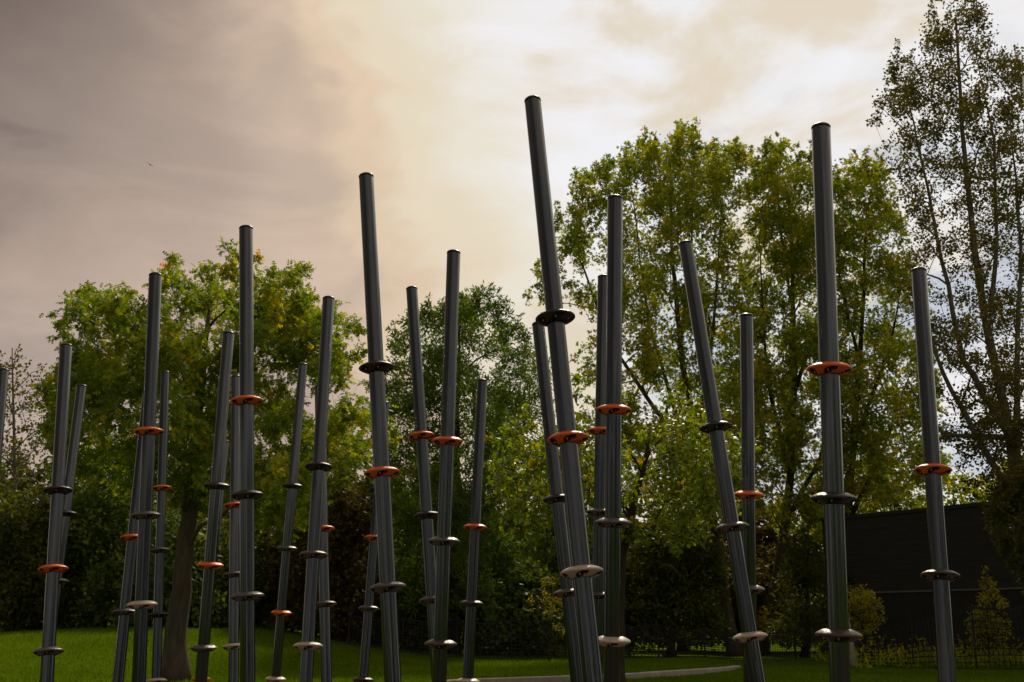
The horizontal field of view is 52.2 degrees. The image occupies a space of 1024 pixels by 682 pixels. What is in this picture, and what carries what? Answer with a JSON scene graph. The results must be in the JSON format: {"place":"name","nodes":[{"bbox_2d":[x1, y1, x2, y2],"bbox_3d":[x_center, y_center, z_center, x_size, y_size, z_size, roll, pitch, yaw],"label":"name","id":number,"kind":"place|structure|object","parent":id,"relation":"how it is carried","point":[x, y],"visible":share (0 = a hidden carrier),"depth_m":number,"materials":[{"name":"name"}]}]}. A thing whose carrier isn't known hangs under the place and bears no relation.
{"place":"outdoors","nodes":[
{"label":"outdoors","id":0,"kind":"place"},
{"bbox_2d":[0,626,1023,681],"bbox_3d":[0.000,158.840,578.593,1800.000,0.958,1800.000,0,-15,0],"label":"ground","id":1,"kind":"structure","parent":0,"point":[772,653],"depth_m":23.82,"materials":[{"name":"green plant"}]},
{"bbox_2d":[0,452,17,578],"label":"wood tree","id":2,"kind":"object","parent":1,"relation":"on","point":[3,465],"visible":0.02,"depth_m":43.73,"materials":[{"name":"green plant"}]},
{"bbox_2d":[0,343,47,630],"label":"birch tree","id":3,"kind":"object","parent":1,"relation":"on","point":[27,457],"visible":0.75,"depth_m":36.47,"materials":[{"name":"green plant"}]},
{"bbox_2d":[0,466,81,631],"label":"hedge shrub","id":4,"kind":"object","parent":1,"relation":"on","point":[23,558],"visible":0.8,"depth_m":32.11,"materials":[{"name":"green plant"}]},
{"bbox_2d":[0,439,96,631],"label":"wood tree","id":5,"kind":"object","parent":1,"relation":"on","point":[39,478],"visible":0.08,"depth_m":43.59,"materials":[{"name":"green plant"}]},
{"bbox_2d":[28,430,157,629],"bbox_3d":[-13.474,6.266,34.449,4.682,6.883,6.331,6,-16,-22],"label":"wood tree","id":6,"kind":"object","parent":1,"relation":"on","point":[93,506],"visible":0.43,"depth_m":33.22,"materials":[{"name":"green plant"}]},
{"bbox_2d":[64,442,164,628],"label":"wood tree","id":7,"kind":"object","parent":1,"relation":"on","point":[81,491],"visible":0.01,"depth_m":42.80,"materials":[{"name":"green plant"}]},
{"bbox_2d":[146,371,171,681],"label":"climbing pole","id":8,"kind":"object","parent":1,"relation":"on","point":[160,550],"visible":0.95,"depth_m":14.74,"materials":[{"name":"metal"}]},
{"bbox_2d":[108,499,228,627],"bbox_3d":[-10.457,6.926,32.278,3.812,4.201,5.120,7,-17,-23],"label":"wood tree","id":9,"kind":"object","parent":1,"relation":"on","point":[173,518],"visible":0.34,"depth_m":31.58,"materials":[{"name":"green plant"}]},
{"bbox_2d":[113,466,228,626],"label":"wood tree","id":10,"kind":"object","parent":1,"relation":"on","point":[154,503],"visible":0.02,"depth_m":42.68,"materials":[{"name":"green plant"}]},
{"bbox_2d":[191,440,229,680],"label":"climbing pole","id":11,"kind":"object","parent":1,"relation":"on","point":[222,497],"visible":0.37,"depth_m":15.91,"materials":[{"name":"metal"}]},
{"bbox_2d":[26,236,402,681],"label":"oak tree","id":12,"kind":"object","parent":1,"relation":"on","point":[110,381],"visible":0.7,"depth_m":19.84,"materials":[{"name":"green plant"}]},
{"bbox_2d":[189,497,300,628],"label":"wood tree","id":13,"kind":"object","parent":1,"relation":"on","point":[262,605],"visible":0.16,"depth_m":33.68,"materials":[{"name":"green plant"}]},
{"bbox_2d":[201,439,302,628],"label":"wood tree","id":14,"kind":"object","parent":1,"relation":"on","point":[268,443],"visible":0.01,"depth_m":42.30,"materials":[{"name":"green plant"}]},
{"bbox_2d":[265,363,306,681],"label":"climbing pole","id":15,"kind":"object","parent":1,"relation":"on","point":[286,548],"visible":1,"depth_m":14.63,"materials":[{"name":"metal"}]},
{"bbox_2d":[258,461,380,643],"bbox_3d":[-5.773,6.482,32.416,4.479,5.741,5.397,0,-15,0],"label":"wood tree","id":16,"kind":"object","parent":1,"relation":"on","point":[350,525],"visible":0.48,"depth_m":31.20,"materials":[{"name":"green plant"}]},
{"bbox_2d":[288,415,377,629],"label":"wood tree","id":17,"kind":"object","parent":1,"relation":"on","point":[354,482],"visible":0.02,"depth_m":42.90,"materials":[{"name":"green plant"}]},
{"bbox_2d":[352,448,435,589],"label":"wood tree","id":18,"kind":"object","parent":1,"relation":"on","point":[370,480],"visible":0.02,"depth_m":42.49,"materials":[{"name":"green plant"}]},
{"bbox_2d":[339,567,460,652],"bbox_3d":[-3.451,8.356,32.782,4.109,2.977,4.572,0,-15,0],"label":"hedge shrub","id":19,"kind":"object","parent":1,"relation":"on","point":[419,617],"visible":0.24,"depth_m":31.27,"materials":[{"name":"green plant"}]},
{"bbox_2d":[367,280,540,654],"bbox_3d":[-1.855,3.716,33.240,5.556,12.145,7.619,0,-15,0],"label":"ash tree","id":20,"kind":"object","parent":1,"relation":"on","point":[468,315],"visible":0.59,"depth_m":32.16,"materials":[{"name":"green plant"}]},
{"bbox_2d":[348,613,565,659],"bbox_3d":[-1.536,8.339,29.285,6.155,1.363,0.248,0,-15,-2],"label":"net fence","id":21,"kind":"object","parent":1,"relation":"on","point":[461,636],"visible":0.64,"depth_m":29.30,"materials":[{"name":"plastic"}]},
{"bbox_2d":[413,482,517,647],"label":"wood tree","id":22,"kind":"object","parent":1,"relation":"on","point":[482,552],"visible":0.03,"depth_m":41.78,"materials":[{"name":"green plant"}]},
{"bbox_2d":[460,529,567,656],"bbox_3d":[0.132,7.895,32.715,3.990,4.255,4.964,0,-15,0],"label":"hedge shrub","id":23,"kind":"object","parent":1,"relation":"on","point":[518,607],"visible":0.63,"depth_m":31.68,"materials":[{"name":"green plant"}]},
{"bbox_2d":[483,327,559,557],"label":"ash tree","id":24,"kind":"object","parent":1,"relation":"on","point":[528,380],"visible":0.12,"depth_m":40.11,"materials":[{"name":"green plant"}]},
{"bbox_2d":[482,502,562,616],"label":"wood tree","id":25,"kind":"object","parent":1,"relation":"on","point":[519,546],"depth_m":41.99,"materials":[{"name":"green plant"}]},
{"bbox_2d":[528,574,564,660],"bbox_3d":[1.104,7.624,28.742,1.464,2.376,1.314,0,-15,0],"label":"golden shrub","id":26,"kind":"object","parent":1,"relation":"on","point":[547,581],"visible":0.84,"depth_m":28.65,"materials":[{"name":"green plant"}]},
{"bbox_2d":[506,507,643,655],"bbox_3d":[2.011,7.476,35.148,4.865,6.202,6.077,0,-15,0],"label":"wood tree","id":27,"kind":"object","parent":1,"relation":"on","point":[544,552],"visible":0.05,"depth_m":34.20,"materials":[{"name":"green plant"}]},
{"bbox_2d":[428,665,740,681],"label":"kerb","id":28,"kind":"structure","parent":1,"relation":"on","point":[566,678],"depth_m":20.32,"materials":[{"name":"concrete"}]},
{"bbox_2d":[483,370,764,681],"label":"cherry tree","id":29,"kind":"object","parent":1,"relation":"on","point":[671,442],"visible":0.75,"depth_m":17.48,"materials":[{"name":"green plant"}]},
{"bbox_2d":[587,498,662,648],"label":"wood tree","id":30,"kind":"object","parent":1,"relation":"on","point":[628,505],"depth_m":42.93,"materials":[{"name":"green plant"}]},
{"bbox_2d":[522,116,779,655],"bbox_3d":[5.032,0.812,37.156,9.368,20.076,8.501,0,-15,0],"label":"maple tree","id":31,"kind":"object","parent":1,"relation":"on","point":[690,216],"visible":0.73,"depth_m":36.70,"materials":[{"name":"green plant"}]},
{"bbox_2d":[564,623,742,660],"bbox_3d":[4.112,8.483,29.443,5.289,1.258,0.267,1,-15,-2],"label":"net fence","id":32,"kind":"object","parent":1,"relation":"on","point":[679,641],"visible":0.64,"depth_m":29.43,"materials":[{"name":"plastic"}]},
{"bbox_2d":[624,509,732,657],"bbox_3d":[5.208,7.899,34.238,4.959,4.831,5.382,0,-15,0],"label":"hedge","id":33,"kind":"object","parent":1,"relation":"on","point":[653,596],"visible":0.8,"depth_m":33.09,"materials":[{"name":"green plant"}]},
{"bbox_2d":[631,502,735,650],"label":"wood tree","id":34,"kind":"object","parent":1,"relation":"on","point":[681,649],"visible":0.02,"depth_m":41.96,"materials":[{"name":"green plant"}]},
{"bbox_2d":[695,532,800,650],"bbox_3d":[8.762,9.036,38.672,4.656,5.064,5.629,0,-15,0],"label":"hedge shrub","id":35,"kind":"object","parent":1,"relation":"on","point":[763,569],"visible":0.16,"depth_m":38.00,"materials":[{"name":"green plant"}]},
{"bbox_2d":[757,605,774,654],"bbox_3d":[8.713,10.038,36.156,0.974,1.743,1.103,0,-15,0],"label":"golden shrub","id":36,"kind":"object","parent":1,"relation":"on","point":[759,625],"visible":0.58,"depth_m":36.16,"materials":[{"name":"green plant"}]},
{"bbox_2d":[721,491,819,636],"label":"wood tree","id":37,"kind":"object","parent":1,"relation":"on","point":[766,534],"visible":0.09,"depth_m":41.62,"materials":[{"name":"green plant"}]},
{"bbox_2d":[760,629,827,660],"bbox_3d":[8.026,8.692,29.669,2.579,0.971,0.342,-3,-16,11],"label":"net fence","id":38,"kind":"object","parent":1,"relation":"on","point":[795,646],"visible":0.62,"depth_m":29.71,"materials":[{"name":"plastic"}]},
{"bbox_2d":[739,131,858,654],"bbox_3d":[10.859,1.110,39.165,4.724,20.669,7.839,-5,-16,19],"label":"maple tree","id":39,"kind":"object","parent":1,"relation":"on","point":[794,258],"visible":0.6,"depth_m":38.18,"materials":[{"name":"green plant"}]},
{"bbox_2d":[759,526,858,656],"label":"conifer tree","id":40,"kind":"object","parent":1,"relation":"on","point":[816,620],"visible":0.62,"depth_m":34.35,"materials":[{"name":"green plant"}]},
{"bbox_2d":[786,503,863,650],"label":"wood tree","id":41,"kind":"object","parent":1,"relation":"on","point":[817,549],"visible":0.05,"depth_m":41.97,"materials":[{"name":"green plant"}]},
{"bbox_2d":[849,620,858,666],"bbox_3d":[8.581,7.490,26.565,0.345,1.700,0.260,0,-15,0],"label":"grey post","id":42,"kind":"object","parent":1,"relation":"on","point":[852,650],"visible":0.06,"depth_m":26.39,"materials":[{"name":"metal"}]},
{"bbox_2d":[848,583,887,660],"bbox_3d":[9.410,7.569,27.963,1.154,2.146,1.836,-2,-15,8],"label":"golden shrub","id":43,"kind":"object","parent":1,"relation":"on","point":[854,604],"visible":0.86,"depth_m":27.86,"materials":[{"name":"green plant"}]},
{"bbox_2d":[819,145,953,514],"bbox_3d":[13.363,1.508,37.979,4.544,19.189,7.151,-6,-17,22],"label":"maple tree","id":44,"kind":"object","parent":1,"relation":"on","point":[872,438],"visible":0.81,"depth_m":37.29,"materials":[{"name":"green plant"}]},
{"bbox_2d":[854,455,926,513],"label":"roof tree","id":45,"kind":"object","parent":1,"relation":"on","point":[908,488],"visible":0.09,"depth_m":46.39,"materials":[{"name":"green plant"}]},
{"bbox_2d":[811,621,1023,668],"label":"tall weeds","id":46,"kind":"object","parent":1,"relation":"on","point":[902,655],"visible":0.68,"depth_m":26.05,"materials":[{"name":"green plant"}]},
{"bbox_2d":[819,501,1023,659],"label":"black building","id":47,"kind":"structure","parent":1,"relation":"on","point":[888,556],"depth_m":32.71,"materials":[{"name":"metal"}]},
{"bbox_2d":[856,606,1023,669],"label":"net fence","id":48,"kind":"object","parent":1,"relation":"on","point":[976,662],"visible":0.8,"depth_m":24.81,"materials":[{"name":"plastic"}]},
{"bbox_2d":[859,0,1023,590],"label":"poplar tree","id":49,"kind":"object","parent":1,"relation":"on","point":[999,413],"visible":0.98,"depth_m":28.07,"materials":[{"name":"green plant"}]},
{"bbox_2d":[982,462,1023,595],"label":"ivy","id":50,"kind":"object","parent":49,"relation":"attached to","point":[999,517],"visible":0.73,"depth_m":26.00,"materials":[{"name":"green plant"}]},
{"bbox_2d":[909,462,989,508],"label":"roof tree","id":51,"kind":"object","parent":1,"relation":"on","point":[954,488],"visible":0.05,"depth_m":46.08,"materials":[{"name":"green plant"}]},
{"bbox_2d":[964,566,1014,666],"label":"young tree","id":52,"kind":"object","parent":1,"relation":"on","point":[988,593],"visible":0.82,"depth_m":25.99,"materials":[{"name":"green plant"}]},
{"bbox_2d":[979,460,1008,501],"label":"roof tree","id":53,"kind":"object","parent":1,"relation":"on","point":[993,482],"visible":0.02,"depth_m":46.84,"materials":[{"name":"green plant"}]},
{"bbox_2d":[0,0,1023,550],"label":"sky","id":54,"kind":"structure","parent":0,"point":[267,116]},
{"label":"play surface","id":55,"kind":"structure","parent":0,"visible":0},
{"bbox_2d":[0,368,8,470],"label":"climbing pole","id":56,"kind":"object","parent":55,"relation":"on","point":[4,374],"visible":1,"depth_m":13.07,"materials":[{"name":"metal"}]},
{"bbox_2d":[33,343,72,681],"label":"climbing pole","id":57,"kind":"object","parent":55,"relation":"on","point":[57,490],"visible":1,"depth_m":10.71,"materials":[{"name":"metal"}]},
{"bbox_2d":[37,384,86,681],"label":"climbing pole","id":58,"kind":"object","parent":55,"relation":"on","point":[74,442],"visible":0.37,"depth_m":13.50,"materials":[{"name":"metal"}]},
{"bbox_2d":[112,392,143,681],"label":"climbing pole","id":59,"kind":"object","parent":55,"relation":"on","point":[124,613],"visible":0.75,"depth_m":12.34,"materials":[{"name":"metal"}]},
{"bbox_2d":[126,272,163,681],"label":"climbing pole","id":60,"kind":"object","parent":55,"relation":"on","point":[145,515],"visible":1,"depth_m":10.19,"materials":[{"name":"metal"}]},
{"bbox_2d":[189,331,233,681],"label":"climbing pole","id":61,"kind":"object","parent":55,"relation":"on","point":[209,565],"visible":1,"depth_m":11.34,"materials":[{"name":"metal"}]},
{"bbox_2d":[222,375,239,681],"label":"climbing pole","id":62,"kind":"object","parent":55,"relation":"on","point":[232,647],"visible":0.81,"depth_m":13.50,"materials":[{"name":"metal"}]},
{"bbox_2d":[230,225,264,681],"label":"climbing pole","id":63,"kind":"object","parent":55,"relation":"on","point":[246,401],"visible":1,"depth_m":9.25,"materials":[{"name":"metal"}]},
{"bbox_2d":[293,296,334,681],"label":"climbing pole","id":64,"kind":"object","parent":55,"relation":"on","point":[308,646],"visible":1,"depth_m":10.53,"materials":[{"name":"metal"}]},
{"bbox_2d":[314,385,336,681],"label":"climbing pole","id":65,"kind":"object","parent":55,"relation":"on","point":[325,604],"visible":0.61,"depth_m":12.31,"materials":[{"name":"metal"}]},
{"bbox_2d":[352,401,389,681],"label":"climbing pole","id":66,"kind":"object","parent":55,"relation":"on","point":[368,608],"visible":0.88,"depth_m":14.07,"materials":[{"name":"metal"}]},
{"bbox_2d":[359,172,406,681],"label":"climbing pole","id":67,"kind":"object","parent":55,"relation":"on","point":[376,367],"visible":1,"depth_m":8.31,"materials":[{"name":"metal"}]},
{"bbox_2d":[406,286,437,680],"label":"climbing pole","id":68,"kind":"object","parent":55,"relation":"on","point":[421,436],"visible":0.84,"depth_m":11.13,"materials":[{"name":"metal"}]},
{"bbox_2d":[424,249,462,681],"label":"climbing pole","id":69,"kind":"object","parent":55,"relation":"on","point":[440,644],"visible":1,"depth_m":9.34,"materials":[{"name":"metal"}]},
{"bbox_2d":[456,378,487,681],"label":"climbing pole","id":70,"kind":"object","parent":55,"relation":"on","point":[471,603],"visible":1,"depth_m":12.54,"materials":[{"name":"metal"}]},
{"bbox_2d":[532,321,582,681],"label":"climbing pole","id":71,"kind":"object","parent":55,"relation":"on","point":[555,498],"visible":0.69,"depth_m":10.10,"materials":[{"name":"metal"}]},
{"bbox_2d":[524,95,603,681],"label":"climbing pole","id":72,"kind":"object","parent":55,"relation":"on","point":[567,439],"visible":1,"depth_m":7.17,"materials":[{"name":"metal"}]},
{"bbox_2d":[586,274,606,673],"bbox_3d":[0.922,1.630,10.982,0.287,4.895,0.287,2,-15,1],"label":"climbing pole","id":73,"kind":"object","parent":55,"relation":"on","point":[597,510],"visible":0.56,"depth_m":11.03,"materials":[{"name":"metal"}]},
{"bbox_2d":[595,194,631,681],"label":"climbing pole","id":74,"kind":"object","parent":55,"relation":"on","point":[613,409],"visible":0.95,"depth_m":8.25,"materials":[{"name":"metal"}]},
{"bbox_2d":[679,240,767,681],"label":"climbing pole","id":75,"kind":"object","parent":55,"relation":"on","point":[715,427],"visible":1,"depth_m":8.88,"materials":[{"name":"metal"}]},
{"bbox_2d":[734,313,764,681],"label":"climbing pole","id":76,"kind":"object","parent":55,"relation":"on","point":[748,494],"visible":0.75,"depth_m":10.04,"materials":[{"name":"metal"}]},
{"bbox_2d":[807,122,862,681],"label":"climbing pole","id":77,"kind":"object","parent":55,"relation":"on","point":[829,369],"visible":1,"depth_m":6.72,"materials":[{"name":"metal"}]},
{"bbox_2d":[911,267,959,681],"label":"climbing pole","id":78,"kind":"object","parent":55,"relation":"on","point":[933,470],"visible":1,"depth_m":8.21,"materials":[{"name":"metal"}]}
]}

